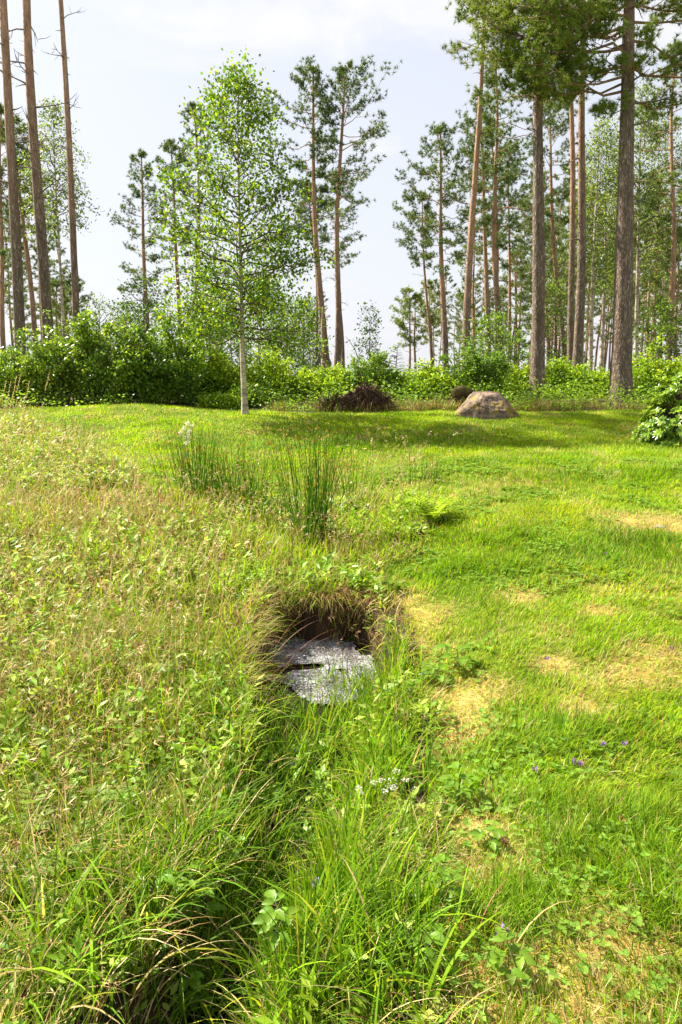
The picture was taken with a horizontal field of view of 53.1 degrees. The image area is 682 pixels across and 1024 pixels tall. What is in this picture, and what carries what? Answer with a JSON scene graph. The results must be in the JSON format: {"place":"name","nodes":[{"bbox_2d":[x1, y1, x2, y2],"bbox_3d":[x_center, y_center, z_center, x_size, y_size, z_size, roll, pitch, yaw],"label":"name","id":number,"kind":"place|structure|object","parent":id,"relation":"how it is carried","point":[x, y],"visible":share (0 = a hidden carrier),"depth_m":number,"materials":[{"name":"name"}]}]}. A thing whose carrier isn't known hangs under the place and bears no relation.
{"place":"outdoors","nodes":[
{"label":"outdoors","id":0,"kind":"place"},
{"bbox_2d":[0,421,530,1023],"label":"meadow grass","id":1,"kind":"structure","parent":0,"point":[334,873],"depth_m":2.44,"materials":[{"name":"green plant"}]},
{"bbox_2d":[187,637,377,1023],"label":"stream water","id":2,"kind":"structure","parent":0,"point":[287,669],"depth_m":3.37,"materials":[{"name":"black liquid"}]},
{"bbox_2d":[265,636,375,704],"bbox_3d":[-0.088,1.075,4.539,0.775,0.023,1.618,-3,12,-17],"label":"stream foam","id":3,"kind":"object","parent":2,"relation":"on","point":[304,656],"visible":0.69,"depth_m":4.73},
{"bbox_2d":[0,393,681,1023],"bbox_3d":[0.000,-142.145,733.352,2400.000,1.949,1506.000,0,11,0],"label":"ground","id":4,"kind":"structure","parent":0,"point":[306,627],"depth_m":3.95,"materials":[{"name":"green plant"}]},
{"bbox_2d":[0,102,33,350],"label":"pine tree","id":5,"kind":"object","parent":4,"relation":"on","point":[20,129],"visible":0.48,"depth_m":31.12,"materials":[{"name":"green plant"}]},
{"bbox_2d":[0,0,45,356],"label":"pine tree","id":6,"kind":"object","parent":4,"relation":"on","point":[17,267],"visible":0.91,"depth_m":19.54,"materials":[{"name":"brown plant"}]},
{"bbox_2d":[0,114,59,363],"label":"pine tree","id":7,"kind":"object","parent":4,"relation":"on","point":[30,281],"visible":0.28,"depth_m":32.24,"materials":[{"name":"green plant"}]},
{"bbox_2d":[0,854,68,910],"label":"tansy plant","id":8,"kind":"object","parent":4,"relation":"on","point":[23,880],"visible":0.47,"depth_m":2.17,"materials":[{"name":"green plant"}]},
{"bbox_2d":[0,309,76,404],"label":"bush","id":9,"kind":"object","parent":4,"relation":"on","point":[17,366],"visible":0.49,"depth_m":16.29,"materials":[{"name":"green plant"}]},
{"bbox_2d":[0,0,79,347],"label":"pine tree","id":10,"kind":"object","parent":4,"relation":"on","point":[41,241],"visible":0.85,"depth_m":20.20,"materials":[{"name":"brown plant"}]},
{"bbox_2d":[18,164,62,341],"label":"pine tree","id":11,"kind":"object","parent":4,"relation":"on","point":[34,240],"visible":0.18,"depth_m":48.02,"materials":[{"name":"green plant"}]},
{"bbox_2d":[12,840,90,890],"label":"tansy plant","id":12,"kind":"object","parent":4,"relation":"on","point":[70,848],"visible":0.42,"depth_m":2.27,"materials":[{"name":"green plant"}]},
{"bbox_2d":[10,778,101,854],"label":"tansy plant","id":13,"kind":"object","parent":4,"relation":"on","point":[40,806],"visible":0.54,"depth_m":2.49,"materials":[{"name":"green plant"}]},
{"bbox_2d":[7,96,107,355],"bbox_3d":[-11.749,-10.929,28.336,3.542,11.566,3.442,10,15,40],"label":"birch tree","id":14,"kind":"object","parent":4,"relation":"on","point":[55,217],"visible":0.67,"depth_m":27.75,"materials":[{"name":"green plant"}]},
{"bbox_2d":[30,278,84,358],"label":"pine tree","id":15,"kind":"object","parent":4,"relation":"on","point":[56,284],"visible":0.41,"depth_m":40.16,"materials":[{"name":"green plant"}]},
{"bbox_2d":[19,312,101,405],"bbox_3d":[-6.536,-3.658,16.434,2.166,2.262,2.091,0,11,0],"label":"bush","id":16,"kind":"object","parent":4,"relation":"on","point":[53,358],"visible":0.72,"depth_m":15.99,"materials":[{"name":"green plant"}]},
{"bbox_2d":[44,0,86,338],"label":"pine tree","id":17,"kind":"object","parent":4,"relation":"on","point":[73,237],"visible":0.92,"depth_m":21.93,"materials":[{"name":"brown plant"}]},
{"bbox_2d":[59,306,135,405],"bbox_3d":[-5.595,-3.651,16.190,2.123,2.344,1.787,5,12,25],"label":"bush","id":18,"kind":"object","parent":4,"relation":"on","point":[99,357],"visible":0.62,"depth_m":15.82,"materials":[{"name":"green plant"}]},
{"bbox_2d":[83,782,136,841],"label":"tansy plant","id":19,"kind":"object","parent":4,"relation":"on","point":[112,792],"visible":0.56,"depth_m":2.59,"materials":[{"name":"green plant"}]},
{"bbox_2d":[86,316,176,404],"bbox_3d":[-4.850,-3.519,15.994,1.959,2.114,2.011,-10,15,-42],"label":"bush","id":20,"kind":"object","parent":4,"relation":"on","point":[123,362],"visible":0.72,"depth_m":15.59,"materials":[{"name":"green plant"}]},
{"bbox_2d":[108,149,173,335],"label":"pine tree","id":21,"kind":"object","parent":4,"relation":"on","point":[136,191],"visible":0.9,"depth_m":33.81,"materials":[{"name":"green plant"}]},
{"bbox_2d":[104,270,177,357],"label":"sapling","id":22,"kind":"object","parent":4,"relation":"on","point":[142,310],"visible":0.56,"depth_m":18.17,"materials":[{"name":"green plant"}]},
{"bbox_2d":[122,869,184,916],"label":"raspberry plant","id":23,"kind":"object","parent":4,"relation":"on","point":[164,875],"visible":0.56,"depth_m":2.13,"materials":[{"name":"green plant"}]},
{"bbox_2d":[115,296,208,404],"bbox_3d":[-4.193,-3.799,16.095,2.196,2.608,1.897,0,11,0],"label":"bush","id":24,"kind":"object","parent":4,"relation":"on","point":[167,347],"visible":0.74,"depth_m":15.82,"materials":[{"name":"green plant"}]},
{"bbox_2d":[148,137,200,341],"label":"pine tree","id":25,"kind":"object","parent":4,"relation":"on","point":[172,147],"visible":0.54,"depth_m":35.15,"materials":[{"name":"green plant"}]},
{"bbox_2d":[163,944,212,1012],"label":"raspberry plant","id":26,"kind":"object","parent":4,"relation":"on","point":[191,981],"visible":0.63,"depth_m":2.06,"materials":[{"name":"green plant"}]},
{"bbox_2d":[139,412,247,504],"bbox_3d":[-1.585,-0.655,7.823,1.264,1.040,1.454,4,12,21],"label":"rush clump","id":27,"kind":"object","parent":4,"relation":"on","point":[196,467],"visible":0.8,"depth_m":7.74,"materials":[{"name":"green plant"}]},
{"bbox_2d":[167,860,226,940],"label":"raspberry plant","id":28,"kind":"object","parent":4,"relation":"on","point":[209,905],"visible":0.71,"depth_m":2.21,"materials":[{"name":"green plant"}]},
{"bbox_2d":[173,101,224,346],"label":"pine tree","id":29,"kind":"object","parent":4,"relation":"on","point":[187,131],"visible":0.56,"depth_m":35.01,"materials":[{"name":"green plant"}]},
{"bbox_2d":[149,287,253,372],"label":"sapling","id":30,"kind":"object","parent":4,"relation":"on","point":[203,328],"visible":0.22,"depth_m":17.38,"materials":[{"name":"green plant"}]},
{"bbox_2d":[171,334,232,402],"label":"bush","id":31,"kind":"object","parent":4,"relation":"on","point":[204,365],"visible":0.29,"depth_m":16.79,"materials":[{"name":"green plant"}]},
{"bbox_2d":[197,391,249,408],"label":"bush","id":32,"kind":"object","parent":4,"relation":"on","point":[220,396],"visible":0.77,"depth_m":15.60,"materials":[{"name":"green plant"}]},
{"bbox_2d":[206,834,246,890],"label":"raspberry plant","id":33,"kind":"object","parent":4,"relation":"on","point":[235,871],"visible":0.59,"depth_m":2.46,"materials":[{"name":"green plant"}]},
{"bbox_2d":[200,346,262,393],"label":"bush","id":34,"kind":"object","parent":4,"relation":"on","point":[250,370],"visible":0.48,"depth_m":16.99,"materials":[{"name":"green plant"}]},
{"bbox_2d":[0,398,463,872],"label":"grass seed heads","id":35,"kind":"object","parent":4,"relation":"on","point":[87,611],"depth_m":4.81,"materials":[{"name":"beige plant"}]},
{"bbox_2d":[188,432,283,509],"bbox_3d":[-1.209,-0.481,7.593,1.145,0.932,1.064,6,13,28],"label":"rush clump","id":36,"kind":"object","parent":4,"relation":"on","point":[218,486],"visible":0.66,"depth_m":7.62,"materials":[{"name":"green plant"}]},
{"bbox_2d":[0,411,483,1023],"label":"leafy herbs","id":37,"kind":"object","parent":4,"relation":"on","point":[216,753],"visible":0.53,"depth_m":3.52,"materials":[{"name":"green plant"}]},
{"bbox_2d":[143,45,345,414],"bbox_3d":[-1.864,-5.441,13.875,3.945,7.071,4.223,0,11,0],"label":"birch tree","id":38,"kind":"object","parent":4,"relation":"on","point":[256,303],"visible":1,"depth_m":13.23,"materials":[{"name":"green plant"}]},
{"bbox_2d":[230,381,269,406],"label":"bush","id":39,"kind":"object","parent":4,"relation":"on","point":[253,389],"visible":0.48,"depth_m":16.01,"materials":[{"name":"green plant"}]},
{"bbox_2d":[230,273,290,370],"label":"sapling","id":40,"kind":"object","parent":4,"relation":"on","point":[249,349],"visible":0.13,"depth_m":24.96,"materials":[{"name":"green plant"}]},
{"bbox_2d":[216,455,306,522],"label":"rush clump","id":41,"kind":"object","parent":4,"relation":"on","point":[266,492],"visible":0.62,"depth_m":7.12,"materials":[{"name":"green plant"}]},
{"bbox_2d":[232,345,302,399],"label":"bush","id":42,"kind":"object","parent":4,"relation":"on","point":[269,367],"visible":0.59,"depth_m":17.61,"materials":[{"name":"green plant"}]},
{"bbox_2d":[252,889,302,955],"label":"raspberry plant","id":43,"kind":"object","parent":4,"relation":"on","point":[264,915],"visible":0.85,"depth_m":1.93,"materials":[{"name":"green plant"}]},
{"bbox_2d":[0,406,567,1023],"bbox_3d":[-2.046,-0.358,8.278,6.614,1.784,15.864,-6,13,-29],"label":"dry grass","id":44,"kind":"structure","parent":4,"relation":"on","point":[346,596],"depth_m":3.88,"materials":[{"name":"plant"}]},
{"bbox_2d":[253,291,321,378],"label":"sapling","id":45,"kind":"object","parent":4,"relation":"on","point":[303,341],"visible":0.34,"depth_m":21.27,"materials":[{"name":"green plant"}]},
{"bbox_2d":[263,55,333,369],"bbox_3d":[-1.809,-11.628,28.391,3.274,13.066,2.612,0,11,0],"label":"pine tree","id":46,"kind":"object","parent":4,"relation":"on","point":[313,70],"visible":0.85,"depth_m":27.45,"materials":[{"name":"green plant"}]},
{"bbox_2d":[272,291,331,374],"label":"sapling","id":47,"kind":"object","parent":4,"relation":"on","point":[315,313],"visible":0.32,"depth_m":23.08,"materials":[{"name":"green plant"}]},
{"bbox_2d":[276,363,340,398],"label":"bush","id":48,"kind":"object","parent":4,"relation":"on","point":[308,376],"visible":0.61,"depth_m":17.86,"materials":[{"name":"green plant"}]},
{"bbox_2d":[289,178,332,371],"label":"pine tree","id":49,"kind":"object","parent":4,"relation":"on","point":[305,210],"visible":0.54,"depth_m":33.77,"materials":[{"name":"green plant"}]},
{"bbox_2d":[217,398,409,549],"bbox_3d":[-0.239,-0.439,6.416,1.519,1.629,1.600,6,13,30],"label":"rush clump","id":50,"kind":"object","parent":4,"relation":"on","point":[307,522],"visible":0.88,"depth_m":6.37,"materials":[{"name":"green plant"}]},
{"bbox_2d":[272,379,358,541],"bbox_3d":[-0.263,-0.477,6.572,0.914,1.636,0.829,0,11,0],"label":"rush clump","id":51,"kind":"object","parent":4,"relation":"on","point":[318,491],"visible":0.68,"depth_m":6.54,"materials":[{"name":"green plant"}]},
{"bbox_2d":[0,390,661,412],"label":"dry undergrowth","id":52,"kind":"object","parent":4,"relation":"on","point":[434,406],"visible":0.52,"depth_m":15.52,"materials":[{"name":"green plant"}]},
{"bbox_2d":[301,164,366,376],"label":"pine tree","id":53,"kind":"object","parent":4,"relation":"on","point":[346,210],"visible":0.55,"depth_m":39.51,"materials":[{"name":"green plant"}]},
{"bbox_2d":[312,362,364,396],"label":"bush","id":54,"kind":"object","parent":4,"relation":"on","point":[340,373],"visible":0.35,"depth_m":18.44,"materials":[{"name":"green plant"}]},
{"bbox_2d":[0,359,678,410],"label":"undergrowth","id":55,"kind":"object","parent":4,"relation":"on","point":[578,393],"visible":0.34,"depth_m":16.37,"materials":[{"name":"green plant"}]},
{"bbox_2d":[313,447,383,497],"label":"rush clump","id":56,"kind":"object","parent":4,"relation":"on","point":[356,479],"visible":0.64,"depth_m":8.13,"materials":[{"name":"green plant"}]},
{"bbox_2d":[307,373,403,411],"bbox_3d":[0.339,-2.534,15.493,2.206,1.258,1.060,0,11,0],"label":"uprooted stump","id":57,"kind":"object","parent":4,"relation":"on","point":[366,395],"visible":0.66,"depth_m":15.40,"materials":[{"name":"brown wood"}]},
{"bbox_2d":[311,54,402,371],"bbox_3d":[0.709,-11.579,27.984,3.598,13.117,3.800,-4,12,-18],"label":"pine tree","id":58,"kind":"object","parent":4,"relation":"on","point":[341,73],"visible":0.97,"depth_m":27.49,"materials":[{"name":"green plant"}]},
{"bbox_2d":[345,300,386,377],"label":"sapling","id":59,"kind":"object","parent":4,"relation":"on","point":[372,330],"visible":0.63,"depth_m":19.36,"materials":[{"name":"green plant"}]},
{"bbox_2d":[345,345,401,394],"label":"bush","id":60,"kind":"object","parent":4,"relation":"on","point":[378,366],"visible":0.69,"depth_m":18.01,"materials":[{"name":"green plant"}]},
{"bbox_2d":[389,284,439,375],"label":"pine tree","id":61,"kind":"object","parent":4,"relation":"on","point":[408,289],"visible":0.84,"depth_m":42.35,"materials":[{"name":"green plant"}]},
{"bbox_2d":[391,186,440,366],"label":"pine tree","id":62,"kind":"object","parent":4,"relation":"on","point":[411,234],"visible":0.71,"depth_m":34.01,"materials":[{"name":"green plant"}]},
{"bbox_2d":[391,292,440,375],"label":"pine tree","id":63,"kind":"object","parent":4,"relation":"on","point":[414,320],"visible":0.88,"depth_m":42.26,"materials":[{"name":"green plant"}]},
{"bbox_2d":[388,922,451,971],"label":"raspberry plant","id":64,"kind":"object","parent":4,"relation":"on","point":[439,938],"visible":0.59,"depth_m":1.92,"materials":[{"name":"green plant"}]},
{"bbox_2d":[413,278,441,350],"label":"pine tree","id":65,"kind":"object","parent":4,"relation":"on","point":[430,291],"visible":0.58,"depth_m":47.99,"materials":[{"name":"green plant"}]},
{"bbox_2d":[400,358,463,399],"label":"bush","id":66,"kind":"object","parent":4,"relation":"on","point":[425,370],"visible":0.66,"depth_m":17.71,"materials":[{"name":"green plant"}]},
{"bbox_2d":[404,494,463,522],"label":"fern","id":67,"kind":"object","parent":4,"relation":"on","point":[430,514],"visible":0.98,"depth_m":6.75,"materials":[{"name":"green plant"}]},
{"bbox_2d":[392,119,488,372],"bbox_3d":[4.307,-10.846,29.554,3.984,11.054,3.436,9,14,39],"label":"pine tree","id":68,"kind":"object","parent":4,"relation":"on","point":[438,130],"visible":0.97,"depth_m":28.88,"materials":[{"name":"green plant"}]},
{"bbox_2d":[426,854,468,909],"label":"raspberry plant","id":69,"kind":"object","parent":4,"relation":"on","point":[456,876],"visible":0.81,"depth_m":2.15,"materials":[{"name":"green plant"}]},
{"bbox_2d":[437,761,481,800],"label":"raspberry plant","id":70,"kind":"object","parent":4,"relation":"on","point":[451,782],"visible":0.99,"depth_m":2.80,"materials":[{"name":"green plant"}]},
{"bbox_2d":[422,99,514,358],"bbox_3d":[5.692,-11.685,30.361,3.874,12.407,3.683,-7,13,-30],"label":"pine tree","id":71,"kind":"object","parent":4,"relation":"on","point":[467,123],"visible":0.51,"depth_m":29.76,"materials":[{"name":"green plant"}]},
{"bbox_2d":[436,336,512,391],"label":"bush","id":72,"kind":"object","parent":4,"relation":"on","point":[478,366],"visible":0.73,"depth_m":17.74,"materials":[{"name":"green plant"}]},
{"bbox_2d":[453,225,501,352],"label":"pine tree","id":73,"kind":"object","parent":4,"relation":"on","point":[460,294],"visible":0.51,"depth_m":43.76,"materials":[{"name":"green plant"}]},
{"bbox_2d":[453,0,513,370],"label":"pine tree","id":74,"kind":"object","parent":4,"relation":"on","point":[468,279],"visible":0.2,"depth_m":22.60,"materials":[{"name":"brown plant"}]},
{"bbox_2d":[454,391,519,419],"bbox_3d":[3.052,-2.012,14.394,1.383,1.066,1.065,0,11,0],"label":"boulder","id":75,"kind":"object","parent":4,"relation":"on","point":[489,405],"visible":0.54,"depth_m":14.02,"materials":[{"name":"stone"}]},
{"bbox_2d":[469,825,507,850],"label":"raspberry plant","id":76,"kind":"object","parent":4,"relation":"on","point":[477,833],"visible":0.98,"depth_m":2.47,"materials":[{"name":"green plant"}]},
{"bbox_2d":[451,304,530,381],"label":"sapling","id":77,"kind":"object","parent":4,"relation":"on","point":[502,340],"visible":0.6,"depth_m":19.26,"materials":[{"name":"green plant"}]},
{"bbox_2d":[466,116,530,350],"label":"pine tree","id":78,"kind":"object","parent":4,"relation":"on","point":[510,128],"visible":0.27,"depth_m":33.29,"materials":[{"name":"green plant"}]},
{"bbox_2d":[483,926,535,985],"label":"raspberry plant","id":79,"kind":"object","parent":4,"relation":"on","point":[496,955],"visible":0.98,"depth_m":1.89,"materials":[{"name":"green plant"}]},
{"bbox_2d":[490,247,531,368],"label":"pine tree","id":80,"kind":"object","parent":4,"relation":"on","point":[526,281],"visible":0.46,"depth_m":45.93,"materials":[{"name":"green plant"}]},
{"bbox_2d":[464,52,576,370],"bbox_3d":[6.303,-10.572,25.633,3.453,12.142,3.630,-8,14,-35],"label":"pine tree","id":81,"kind":"object","parent":4,"relation":"on","point":[495,245],"visible":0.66,"depth_m":24.79,"materials":[{"name":"green plant"}]},
{"bbox_2d":[490,360,550,397],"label":"bush","id":82,"kind":"object","parent":4,"relation":"on","point":[519,373],"visible":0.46,"depth_m":18.23,"materials":[{"name":"green plant"}]},
{"bbox_2d":[441,0,611,399],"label":"pine tree","id":83,"kind":"object","parent":4,"relation":"on","point":[537,367],"visible":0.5,"depth_m":16.98,"materials":[{"name":"green plant"}]},
{"bbox_2d":[490,156,568,362],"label":"pine tree","id":84,"kind":"object","parent":4,"relation":"on","point":[509,260],"visible":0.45,"depth_m":35.88,"materials":[{"name":"green plant"}]},
{"bbox_2d":[514,222,576,365],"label":"pine tree","id":85,"kind":"object","parent":4,"relation":"on","point":[521,294],"visible":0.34,"depth_m":39.90,"materials":[{"name":"green plant"}]},
{"bbox_2d":[518,88,588,357],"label":"pine tree","id":86,"kind":"object","parent":4,"relation":"on","point":[549,213],"visible":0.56,"depth_m":31.33,"materials":[{"name":"green plant"}]},
{"bbox_2d":[519,277,593,373],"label":"sapling","id":87,"kind":"object","parent":4,"relation":"on","point":[555,302],"visible":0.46,"depth_m":25.87,"materials":[{"name":"green plant"}]},
{"bbox_2d":[545,354,585,395],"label":"bush","id":88,"kind":"object","parent":4,"relation":"on","point":[562,365],"visible":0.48,"depth_m":18.74,"materials":[{"name":"green plant"}]},
{"bbox_2d":[560,0,585,372],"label":"pine tree","id":89,"kind":"object","parent":4,"relation":"on","point":[577,356],"visible":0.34,"depth_m":19.72,"materials":[{"name":"brown plant"}]},
{"bbox_2d":[466,0,681,403],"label":"pine tree","id":90,"kind":"object","parent":4,"relation":"on","point":[560,35],"visible":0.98,"depth_m":15.47,"materials":[{"name":"green plant"}]},
{"bbox_2d":[531,0,623,365],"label":"pine tree","id":91,"kind":"object","parent":4,"relation":"on","point":[571,301],"visible":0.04,"depth_m":20.73,"materials":[{"name":"brown plant"}]},
{"bbox_2d":[558,360,609,397],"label":"bush","id":92,"kind":"object","parent":4,"relation":"on","point":[595,374],"visible":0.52,"depth_m":18.46,"materials":[{"name":"green plant"}]},
{"bbox_2d":[557,168,613,365],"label":"birch tree","id":93,"kind":"object","parent":4,"relation":"on","point":[589,286],"visible":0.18,"depth_m":36.09,"materials":[{"name":"green plant"}]},
{"bbox_2d":[546,115,642,370],"bbox_3d":[10.651,-10.632,28.467,3.532,10.934,3.547,7,13,31],"label":"birch tree","id":94,"kind":"object","parent":4,"relation":"on","point":[592,255],"visible":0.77,"depth_m":28.09,"materials":[{"name":"green plant"}]},
{"bbox_2d":[569,111,648,370],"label":"birch tree","id":95,"kind":"object","parent":4,"relation":"on","point":[601,360],"visible":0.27,"depth_m":31.98,"materials":[{"name":"green plant"}]},
{"bbox_2d":[589,80,681,367],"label":"birch tree","id":96,"kind":"object","parent":4,"relation":"on","point":[637,215],"visible":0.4,"depth_m":28.71,"materials":[{"name":"green plant"}]},
{"bbox_2d":[602,39,681,362],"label":"pine tree","id":97,"kind":"object","parent":4,"relation":"on","point":[672,175],"visible":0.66,"depth_m":26.96,"materials":[{"name":"green plant"}]},
{"bbox_2d":[613,201,681,357],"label":"pine tree","id":98,"kind":"object","parent":4,"relation":"on","point":[647,298],"visible":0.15,"depth_m":41.36,"materials":[{"name":"green plant"}]},
{"bbox_2d":[631,368,681,447],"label":"rhododendron","id":99,"kind":"object","parent":4,"relation":"on","point":[663,426],"visible":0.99,"depth_m":11.03,"materials":[{"name":"green plant"}]},
{"bbox_2d":[632,292,681,370],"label":"sapling","id":100,"kind":"object","parent":4,"relation":"on","point":[662,328],"visible":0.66,"depth_m":24.19,"materials":[{"name":"green plant"}]},
{"bbox_2d":[632,332,681,398],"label":"bush","id":101,"kind":"object","parent":4,"relation":"on","point":[642,371],"visible":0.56,"depth_m":17.84,"materials":[{"name":"green plant"}]},
{"bbox_2d":[633,116,681,358],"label":"birch tree","id":102,"kind":"object","parent":4,"relation":"on","point":[648,256],"visible":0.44,"depth_m":33.62,"materials":[{"name":"green plant"}]},
{"bbox_2d":[633,174,681,359],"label":"pine tree","id":103,"kind":"object","parent":4,"relation":"on","point":[644,269],"visible":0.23,"depth_m":37.73,"materials":[{"name":"green plant"}]},
{"bbox_2d":[643,224,681,360],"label":"pine tree","id":104,"kind":"object","parent":4,"relation":"on","point":[678,295],"visible":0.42,"depth_m":31.56,"materials":[{"name":"green plant"}]},
{"bbox_2d":[0,0,681,375],"label":"sky","id":105,"kind":"structure","parent":0,"point":[132,65],"materials":[{"name":"white"}]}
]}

